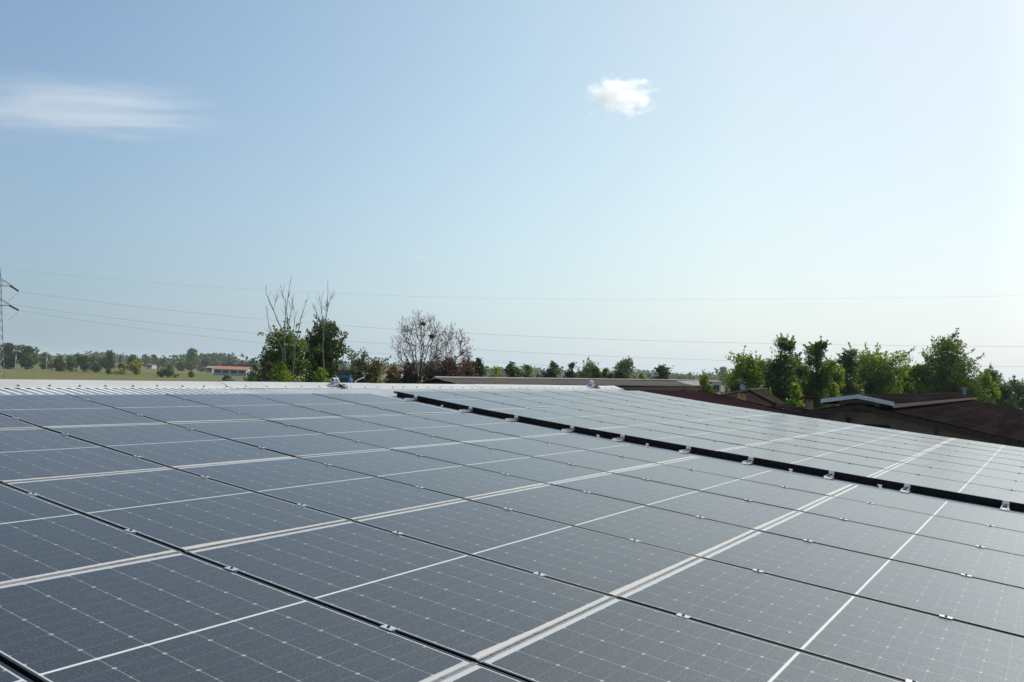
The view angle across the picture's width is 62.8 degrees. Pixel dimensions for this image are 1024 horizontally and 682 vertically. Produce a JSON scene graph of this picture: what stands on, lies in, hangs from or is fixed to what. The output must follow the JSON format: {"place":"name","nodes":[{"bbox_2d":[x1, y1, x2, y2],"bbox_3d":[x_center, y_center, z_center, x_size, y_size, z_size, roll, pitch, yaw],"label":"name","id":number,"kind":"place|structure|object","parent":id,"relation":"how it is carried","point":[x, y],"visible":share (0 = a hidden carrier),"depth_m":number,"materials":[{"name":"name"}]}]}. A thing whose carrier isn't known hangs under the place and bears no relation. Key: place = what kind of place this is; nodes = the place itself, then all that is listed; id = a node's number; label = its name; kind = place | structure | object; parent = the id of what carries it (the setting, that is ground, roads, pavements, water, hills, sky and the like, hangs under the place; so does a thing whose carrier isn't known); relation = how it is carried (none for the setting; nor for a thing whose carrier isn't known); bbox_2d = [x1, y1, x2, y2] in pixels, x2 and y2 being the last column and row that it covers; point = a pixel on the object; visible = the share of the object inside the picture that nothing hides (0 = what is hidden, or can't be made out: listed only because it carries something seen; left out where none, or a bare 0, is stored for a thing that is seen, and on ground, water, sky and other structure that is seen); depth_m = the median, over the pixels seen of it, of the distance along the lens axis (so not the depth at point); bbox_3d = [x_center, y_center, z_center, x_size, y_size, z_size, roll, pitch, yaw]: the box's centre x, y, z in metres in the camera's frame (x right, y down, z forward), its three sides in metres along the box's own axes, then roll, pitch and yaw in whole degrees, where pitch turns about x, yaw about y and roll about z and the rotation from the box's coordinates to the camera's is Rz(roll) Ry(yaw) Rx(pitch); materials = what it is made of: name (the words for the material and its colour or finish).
{"place":"outdoors","nodes":[
{"label":"outdoors","id":0,"kind":"place"},
{"bbox_2d":[212,366,252,375],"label":"house","id":1,"kind":"structure","parent":0,"point":[231,370],"depth_m":371.84,"materials":[{"name":"ceramic"}]},
{"bbox_2d":[0,360,1014,394],"bbox_3d":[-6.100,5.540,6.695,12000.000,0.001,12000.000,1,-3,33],"label":"ground","id":2,"kind":"structure","parent":0,"point":[36,372],"depth_m":288.18,"materials":[{"name":"green plant"}]},
{"bbox_2d":[0,343,21,368],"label":"tree","id":3,"kind":"object","parent":2,"relation":"on","point":[9,357],"visible":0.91,"depth_m":353.94,"materials":[{"name":"green plant"}]},
{"bbox_2d":[14,344,39,368],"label":"tree","id":4,"kind":"object","parent":2,"relation":"on","point":[26,359],"visible":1,"depth_m":355.33,"materials":[{"name":"green plant"}]},
{"bbox_2d":[266,361,294,381],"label":"bush","id":5,"kind":"object","parent":2,"relation":"on","point":[280,375],"visible":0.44,"depth_m":41.78,"materials":[{"name":"green plant"}]},
{"bbox_2d":[243,317,323,381],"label":"tree","id":6,"kind":"object","parent":2,"relation":"on","point":[271,355],"visible":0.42,"depth_m":45.65,"materials":[{"name":"green plant"}]},
{"bbox_2d":[264,276,308,381],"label":"dead tree","id":7,"kind":"object","parent":2,"relation":"on","point":[287,325],"visible":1,"depth_m":43.01,"materials":[{"name":"brown wood"}]},
{"bbox_2d":[301,315,349,382],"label":"tree","id":8,"kind":"object","parent":2,"relation":"on","point":[333,349],"visible":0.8,"depth_m":47.52,"materials":[{"name":"green plant"}]},
{"bbox_2d":[345,347,380,382],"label":"bush","id":9,"kind":"object","parent":2,"relation":"on","point":[357,369],"visible":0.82,"depth_m":46.77,"materials":[{"name":"green plant"}]},
{"bbox_2d":[354,355,390,382],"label":"bush","id":10,"kind":"object","parent":2,"relation":"on","point":[376,366],"visible":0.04,"depth_m":46.87,"materials":[{"name":"green plant"}]},
{"bbox_2d":[395,358,420,383],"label":"bush","id":11,"kind":"object","parent":2,"relation":"on","point":[406,378],"visible":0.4,"depth_m":43.67,"materials":[{"name":"brown plant"}]},
{"bbox_2d":[389,309,447,383],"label":"bare tree","id":12,"kind":"object","parent":2,"relation":"on","point":[421,372],"visible":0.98,"depth_m":43.83,"materials":[{"name":"brown plant"}]},
{"bbox_2d":[432,353,467,376],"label":"bush","id":13,"kind":"object","parent":2,"relation":"on","point":[439,372],"visible":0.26,"depth_m":44.78,"materials":[{"name":"brown plant"}]},
{"bbox_2d":[427,322,474,376],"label":"dead tree","id":14,"kind":"object","parent":2,"relation":"on","point":[461,352],"visible":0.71,"depth_m":44.83,"materials":[{"name":"brown plant"}]},
{"bbox_2d":[0,350,1016,387],"bbox_3d":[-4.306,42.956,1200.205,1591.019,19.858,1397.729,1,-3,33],"label":"woods","id":15,"kind":"object","parent":2,"relation":"on","point":[223,358],"visible":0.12,"depth_m":845.64,"materials":[{"name":"green plant"}]},
{"bbox_2d":[0,379,1023,513],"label":"roof","id":16,"kind":"structure","parent":2,"relation":"on","point":[18,386],"depth_m":11.22,"materials":[{"name":"metal"}]},
{"bbox_2d":[0,661,33,681],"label":"solar module","id":17,"kind":"object","parent":16,"relation":"on","point":[8,674],"visible":1,"depth_m":2.58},
{"bbox_2d":[0,414,40,428],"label":"solar module","id":18,"kind":"object","parent":16,"relation":"on","point":[7,422],"visible":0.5,"depth_m":6.92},
{"bbox_2d":[0,394,164,428],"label":"solar module","id":19,"kind":"object","parent":16,"relation":"on","point":[51,410],"visible":0.72,"depth_m":7.81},
{"bbox_2d":[0,428,169,483],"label":"solar module","id":20,"kind":"object","parent":16,"relation":"on","point":[28,454],"visible":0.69,"depth_m":5.89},
{"bbox_2d":[0,483,180,584],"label":"solar module","id":21,"kind":"object","parent":16,"relation":"on","point":[40,537],"visible":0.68,"depth_m":4.01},
{"bbox_2d":[68,394,262,422],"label":"solar module","id":22,"kind":"object","parent":16,"relation":"on","point":[165,408],"visible":0.73,"depth_m":8.78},
{"bbox_2d":[45,423,291,467],"bbox_3d":[-2.819,0.852,6.909,1.741,0.038,1.134,7,1,33],"label":"solar module","id":23,"kind":"object","parent":16,"relation":"on","point":[169,445],"visible":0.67,"depth_m":6.84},
{"bbox_2d":[3,468,350,552],"bbox_3d":[-1.995,0.972,4.989,1.741,0.037,1.134,6,1,33],"label":"solar module","id":24,"kind":"object","parent":16,"relation":"on","point":[182,511],"visible":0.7,"depth_m":4.89,"materials":[{"name":"glass"}]},
{"bbox_2d":[0,552,474,681],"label":"solar module","id":25,"kind":"object","parent":16,"relation":"on","point":[179,617],"visible":0.85,"depth_m":3.08,"materials":[{"name":"glass"}]},
{"bbox_2d":[166,393,340,419],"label":"solar module","id":26,"kind":"object","parent":16,"relation":"on","point":[255,406],"visible":0.67,"depth_m":9.76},
{"bbox_2d":[169,420,386,456],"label":"solar module","id":27,"kind":"object","parent":16,"relation":"on","point":[288,440],"visible":0.71,"depth_m":7.81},
{"bbox_2d":[174,457,464,520],"bbox_3d":[-1.367,1.029,5.956,1.741,0.035,1.134,7,1,33],"label":"solar module","id":28,"kind":"object","parent":16,"relation":"on","point":[344,493],"visible":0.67,"depth_m":5.87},
{"bbox_2d":[249,393,404,416],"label":"solar module","id":29,"kind":"object","parent":16,"relation":"on","point":[333,406],"visible":0.73,"depth_m":10.72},
{"bbox_2d":[266,417,460,448],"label":"solar module","id":30,"kind":"object","parent":16,"relation":"on","point":[387,437],"visible":0.66,"depth_m":8.79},
{"bbox_2d":[312,393,458,414],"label":"solar module","id":31,"kind":"object","parent":16,"relation":"on","point":[390,404],"visible":0.69,"depth_m":11.69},
{"bbox_2d":[185,521,613,662],"bbox_3d":[-0.542,1.139,4.037,1.741,0.035,1.134,6,1,33],"label":"solar module","id":32,"kind":"object","parent":16,"relation":"on","point":[469,607],"visible":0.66,"depth_m":3.91,"materials":[{"name":"glass"}]},
{"bbox_2d":[297,449,545,499],"bbox_3d":[-0.740,1.086,6.923,1.741,0.036,1.134,6,1,33],"label":"solar module","id":33,"kind":"object","parent":16,"relation":"on","point":[453,479],"visible":0.73,"depth_m":6.85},
{"bbox_2d":[347,414,516,442],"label":"solar module","id":34,"kind":"object","parent":16,"relation":"on","point":[440,429],"visible":0.67,"depth_m":9.77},
{"bbox_2d":[394,391,522,409],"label":"solar module","id":35,"kind":"object","parent":16,"relation":"on","point":[461,400],"visible":0.87,"depth_m":13.07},
{"bbox_2d":[436,663,525,681],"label":"solar module","id":36,"kind":"object","parent":16,"relation":"on","point":[476,672],"visible":1,"depth_m":2.96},
{"bbox_2d":[409,413,565,436],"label":"solar module","id":37,"kind":"object","parent":16,"relation":"on","point":[494,425],"visible":0.69,"depth_m":10.74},
{"bbox_2d":[391,442,609,483],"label":"solar module","id":38,"kind":"object","parent":16,"relation":"on","point":[514,464],"visible":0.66,"depth_m":7.83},
{"bbox_2d":[442,391,560,407],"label":"solar module","id":39,"kind":"object","parent":16,"relation":"on","point":[518,402],"visible":0.71,"depth_m":14.04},
{"bbox_2d":[353,499,699,597],"bbox_3d":[0.085,1.196,5.004,1.741,0.037,1.134,6,1,33],"label":"solar module","id":40,"kind":"object","parent":16,"relation":"on","point":[610,565],"visible":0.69,"depth_m":4.91,"materials":[{"name":"glass"}]},
{"bbox_2d":[481,391,592,406],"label":"solar module","id":41,"kind":"object","parent":16,"relation":"on","point":[542,399],"visible":0.74,"depth_m":15.01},
{"bbox_2d":[519,416,569,429],"bbox_3d":[0.442,1.140,11.584,0.820,0.158,0.004,1,-3,33],"label":"closing strip","id":42,"kind":"object","parent":16,"relation":"attached to","point":[542,423],"visible":0.86,"depth_m":11.59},
{"bbox_2d":[485,408,623,428],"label":"solar module","id":43,"kind":"object","parent":16,"relation":"on","point":[559,418],"visible":0.87,"depth_m":12.12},
{"bbox_2d":[463,437,657,472],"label":"solar module","id":44,"kind":"object","parent":16,"relation":"on","point":[610,463],"visible":0.69,"depth_m":8.81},
{"bbox_2d":[517,391,619,405],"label":"solar module","id":45,"kind":"object","parent":16,"relation":"on","point":[571,398],"visible":0.76,"depth_m":15.98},
{"bbox_2d":[530,407,658,425],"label":"solar module","id":46,"kind":"object","parent":16,"relation":"on","point":[624,421],"visible":0.71,"depth_m":13.09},
{"bbox_2d":[548,391,643,404],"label":"solar module","id":47,"kind":"object","parent":16,"relation":"on","point":[599,398],"visible":0.73,"depth_m":16.95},
{"bbox_2d":[522,433,697,463],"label":"solar module","id":48,"kind":"object","parent":16,"relation":"on","point":[647,454],"visible":0.69,"depth_m":9.78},
{"bbox_2d":[467,484,756,556],"bbox_3d":[0.712,1.253,5.971,1.741,0.036,1.134,7,1,33],"label":"solar module","id":49,"kind":"object","parent":16,"relation":"on","point":[679,532],"visible":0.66,"depth_m":5.89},
{"bbox_2d":[576,391,665,403],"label":"solar module","id":50,"kind":"object","parent":16,"relation":"on","point":[622,397],"visible":0.69,"depth_m":17.91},
{"bbox_2d":[566,406,684,423],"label":"solar module","id":51,"kind":"object","parent":16,"relation":"on","point":[631,415],"visible":0.71,"depth_m":14.06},
{"bbox_2d":[601,391,686,402],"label":"solar module","id":52,"kind":"object","parent":16,"relation":"on","point":[644,397],"visible":0.67,"depth_m":18.88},
{"bbox_2d":[598,405,706,420],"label":"solar module","id":53,"kind":"object","parent":16,"relation":"on","point":[654,413],"visible":0.69,"depth_m":15.02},
{"bbox_2d":[626,436,685,450],"bbox_3d":[1.821,1.306,10.680,0.820,0.150,0.004,1,-3,33],"label":"closing strip","id":54,"kind":"object","parent":16,"relation":"attached to","point":[660,444],"visible":0.86,"depth_m":10.67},
{"bbox_2d":[592,426,742,450],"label":"solar module","id":55,"kind":"object","parent":16,"relation":"on","point":[712,445],"visible":0.87,"depth_m":11.15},
{"bbox_2d":[549,473,798,530],"bbox_3d":[1.340,1.310,6.938,1.741,0.035,1.134,7,1,33],"label":"solar module","id":56,"kind":"object","parent":16,"relation":"on","point":[729,510],"visible":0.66,"depth_m":6.87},
{"bbox_2d":[626,404,730,418],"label":"solar module","id":57,"kind":"object","parent":16,"relation":"on","point":[678,411],"visible":0.71,"depth_m":16.00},
{"bbox_2d":[479,597,904,681],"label":"solar module","id":58,"kind":"object","parent":16,"relation":"on","point":[614,639],"visible":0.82,"depth_m":3.36,"materials":[{"name":"glass"}]},
{"bbox_2d":[650,403,746,417],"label":"solar module","id":59,"kind":"object","parent":16,"relation":"on","point":[706,411],"visible":0.67,"depth_m":16.98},
{"bbox_2d":[630,424,770,445],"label":"solar module","id":60,"kind":"object","parent":16,"relation":"on","point":[726,438],"visible":0.73,"depth_m":12.12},
{"bbox_2d":[670,403,764,415],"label":"solar module","id":61,"kind":"object","parent":16,"relation":"on","point":[720,409],"visible":0.63,"depth_m":17.94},
{"bbox_2d":[692,447,747,461],"bbox_3d":[2.525,1.387,10.218,0.699,0.139,0.004,1,-3,33],"label":"closing strip","id":62,"kind":"object","parent":16,"relation":"attached to","point":[722,455],"visible":0.93,"depth_m":10.21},
{"bbox_2d":[611,464,829,510],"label":"solar module","id":63,"kind":"object","parent":16,"relation":"on","point":[781,497],"visible":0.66,"depth_m":7.84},
{"bbox_2d":[660,421,789,441],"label":"solar module","id":64,"kind":"object","parent":16,"relation":"on","point":[731,431],"visible":0.69,"depth_m":13.09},
{"bbox_2d":[687,419,809,437],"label":"solar module","id":65,"kind":"object","parent":16,"relation":"on","point":[751,428],"visible":0.69,"depth_m":14.07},
{"bbox_2d":[661,457,854,495],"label":"solar module","id":66,"kind":"object","parent":16,"relation":"on","point":[821,486],"visible":0.67,"depth_m":8.82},
{"bbox_2d":[712,418,824,434],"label":"solar module","id":67,"kind":"object","parent":16,"relation":"on","point":[774,426],"visible":0.69,"depth_m":15.04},
{"bbox_2d":[732,416,837,431],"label":"solar module","id":68,"kind":"object","parent":16,"relation":"on","point":[791,424],"visible":0.66,"depth_m":16.02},
{"bbox_2d":[754,458,827,476],"bbox_3d":[3.237,1.470,9.751,0.838,0.152,0.004,1,-3,33],"label":"closing strip","id":69,"kind":"object","parent":16,"relation":"attached to","point":[795,468],"visible":0.86,"depth_m":9.74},
{"bbox_2d":[754,415,848,428],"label":"solar module","id":70,"kind":"object","parent":16,"relation":"on","point":[803,421],"visible":0.74,"depth_m":17.00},
{"bbox_2d":[718,446,886,477],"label":"solar module","id":71,"kind":"object","parent":16,"relation":"on","point":[817,463],"visible":0.9,"depth_m":10.19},
{"bbox_2d":[768,413,860,426],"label":"solar module","id":72,"kind":"object","parent":16,"relation":"on","point":[816,420],"visible":0.7,"depth_m":17.96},
{"bbox_2d":[617,557,1023,681],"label":"solar module","id":73,"kind":"object","parent":16,"relation":"on","point":[895,642],"visible":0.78,"depth_m":3.99,"materials":[{"name":"glass"}]},
{"bbox_2d":[749,442,900,469],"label":"solar module","id":74,"kind":"object","parent":16,"relation":"on","point":[836,456],"visible":0.67,"depth_m":11.17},
{"bbox_2d":[772,438,912,462],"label":"solar module","id":75,"kind":"object","parent":16,"relation":"on","point":[851,450],"visible":0.66,"depth_m":12.14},
{"bbox_2d":[793,435,922,456],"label":"solar module","id":76,"kind":"object","parent":16,"relation":"on","point":[874,447],"visible":0.71,"depth_m":13.11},
{"bbox_2d":[701,531,1023,637],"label":"solar module","id":77,"kind":"object","parent":16,"relation":"on","point":[999,607],"visible":0.78,"depth_m":4.95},
{"bbox_2d":[836,472,902,489],"bbox_3d":[3.949,1.552,9.284,0.699,0.139,0.004,1,-3,33],"label":"closing strip","id":78,"kind":"object","parent":16,"relation":"attached to","point":[869,481],"visible":0.93,"depth_m":9.28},
{"bbox_2d":[811,432,931,451],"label":"solar module","id":79,"kind":"object","parent":16,"relation":"on","point":[876,442],"visible":0.69,"depth_m":14.08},
{"bbox_2d":[827,429,940,447],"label":"solar module","id":80,"kind":"object","parent":16,"relation":"on","point":[888,438],"visible":0.67,"depth_m":15.06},
{"bbox_2d":[759,511,1023,588],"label":"solar module","id":81,"kind":"object","parent":16,"relation":"on","point":[1000,567],"visible":0.78,"depth_m":5.94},
{"bbox_2d":[842,427,946,443],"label":"solar module","id":82,"kind":"object","parent":16,"relation":"on","point":[923,439],"visible":0.69,"depth_m":16.03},
{"bbox_2d":[855,425,952,440],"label":"solar module","id":83,"kind":"object","parent":16,"relation":"on","point":[906,433],"visible":0.66,"depth_m":16.98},
{"bbox_2d":[801,496,1023,555],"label":"solar module","id":84,"kind":"object","parent":16,"relation":"on","point":[965,532],"visible":0.78,"depth_m":6.93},
{"bbox_2d":[833,485,1023,531],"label":"solar module","id":85,"kind":"object","parent":16,"relation":"on","point":[961,512],"visible":0.78,"depth_m":7.93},
{"bbox_2d":[870,470,1023,504],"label":"solar module","id":86,"kind":"object","parent":16,"relation":"on","point":[1001,494],"visible":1,"depth_m":9.32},
{"bbox_2d":[888,463,1023,491],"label":"solar module","id":87,"kind":"object","parent":16,"relation":"on","point":[965,477],"visible":0.78,"depth_m":10.31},
{"bbox_2d":[912,485,1000,507],"bbox_3d":[4.660,1.633,8.818,0.838,0.150,0.004,1,-3,33],"label":"closing strip","id":88,"kind":"object","parent":16,"relation":"attached to","point":[958,496],"visible":0.86,"depth_m":8.81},
{"bbox_2d":[902,457,1023,481],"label":"solar module","id":89,"kind":"object","parent":16,"relation":"on","point":[968,469],"visible":0.81,"depth_m":11.30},
{"bbox_2d":[915,452,1023,473],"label":"solar module","id":90,"kind":"object","parent":16,"relation":"on","point":[976,463],"visible":0.83,"depth_m":12.28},
{"bbox_2d":[926,448,1023,466],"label":"solar module","id":91,"kind":"object","parent":16,"relation":"on","point":[978,457],"visible":0.81,"depth_m":13.25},
{"bbox_2d":[934,444,1023,460],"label":"solar module","id":92,"kind":"object","parent":16,"relation":"on","point":[984,452],"visible":0.78,"depth_m":14.23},
{"bbox_2d":[943,441,1023,455],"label":"solar module","id":93,"kind":"object","parent":16,"relation":"on","point":[985,448],"visible":0.83,"depth_m":15.20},
{"bbox_2d":[949,438,1023,451],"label":"solar module","id":94,"kind":"object","parent":16,"relation":"on","point":[989,444],"visible":0.76,"depth_m":16.19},
{"bbox_2d":[417,376,713,390],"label":"long shed","id":95,"kind":"structure","parent":2,"relation":"on","point":[654,384],"depth_m":45.27,"materials":[{"name":"brown"}]},
{"bbox_2d":[612,356,636,378],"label":"tree","id":96,"kind":"object","parent":2,"relation":"on","point":[626,364],"visible":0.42,"depth_m":139.36,"materials":[{"name":"green plant"}]},
{"bbox_2d":[628,389,824,419],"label":"annexe","id":97,"kind":"structure","parent":2,"relation":"on","point":[703,396],"depth_m":25.56,"materials":[{"name":"brown tile"}]},
{"bbox_2d":[719,345,768,392],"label":"tree","id":98,"kind":"object","parent":2,"relation":"on","point":[751,378],"visible":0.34,"depth_m":51.74,"materials":[{"name":"green plant"}]},
{"bbox_2d":[720,388,786,408],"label":"tiled house","id":99,"kind":"structure","parent":2,"relation":"on","point":[762,396],"depth_m":35.19,"materials":[{"name":"brown tile"}]},
{"bbox_2d":[752,333,808,396],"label":"tree","id":100,"kind":"object","parent":2,"relation":"on","point":[784,345],"visible":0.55,"depth_m":49.98,"materials":[{"name":"green plant"}]},
{"bbox_2d":[771,371,795,408],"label":"bush","id":101,"kind":"object","parent":2,"relation":"on","point":[785,382],"visible":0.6,"depth_m":48.83,"materials":[{"name":"green plant"}]},
{"bbox_2d":[782,380,804,408],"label":"bush","id":102,"kind":"object","parent":2,"relation":"on","point":[796,393],"visible":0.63,"depth_m":46.81,"materials":[{"name":"green plant"}]},
{"bbox_2d":[799,336,838,406],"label":"tree","id":103,"kind":"object","parent":2,"relation":"on","point":[819,379],"visible":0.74,"depth_m":51.63,"materials":[{"name":"green plant"}]},
{"bbox_2d":[823,356,845,394],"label":"tree","id":104,"kind":"object","parent":2,"relation":"on","point":[837,378],"visible":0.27,"depth_m":59.70,"materials":[{"name":"green plant"}]},
{"bbox_2d":[835,342,865,404],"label":"tree","id":105,"kind":"object","parent":2,"relation":"on","point":[849,364],"visible":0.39,"depth_m":61.59,"materials":[{"name":"green plant"}]},
{"bbox_2d":[849,342,914,393],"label":"tree","id":106,"kind":"object","parent":2,"relation":"on","point":[879,373],"visible":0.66,"depth_m":65.31,"materials":[{"name":"green plant"}]},
{"bbox_2d":[795,387,1023,447],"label":"barn","id":107,"kind":"structure","parent":2,"relation":"on","point":[964,415],"depth_m":28.88,"materials":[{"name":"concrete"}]},
{"bbox_2d":[902,363,938,393],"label":"tree","id":108,"kind":"object","parent":2,"relation":"on","point":[919,373],"visible":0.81,"depth_m":66.67,"materials":[{"name":"green plant"}]},
{"bbox_2d":[913,328,991,401],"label":"tree","id":109,"kind":"object","parent":2,"relation":"on","point":[952,375],"visible":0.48,"depth_m":66.80,"materials":[{"name":"green plant"}]},
{"bbox_2d":[975,370,1000,403],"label":"tree","id":110,"kind":"object","parent":2,"relation":"on","point":[985,380],"visible":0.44,"depth_m":71.59,"materials":[{"name":"green plant"}]},
{"bbox_2d":[992,383,1022,409],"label":"bush","id":111,"kind":"object","parent":2,"relation":"on","point":[1005,392],"visible":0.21,"depth_m":75.44,"materials":[{"name":"green plant"}]},
{"bbox_2d":[996,376,1023,409],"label":"tree","id":112,"kind":"object","parent":2,"relation":"on","point":[1018,388],"visible":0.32,"depth_m":81.38,"materials":[{"name":"green plant"}]},
{"bbox_2d":[0,0,1023,383],"label":"sky","id":113,"kind":"structure","parent":0,"point":[768,162],"materials":[{"name":"blue"}]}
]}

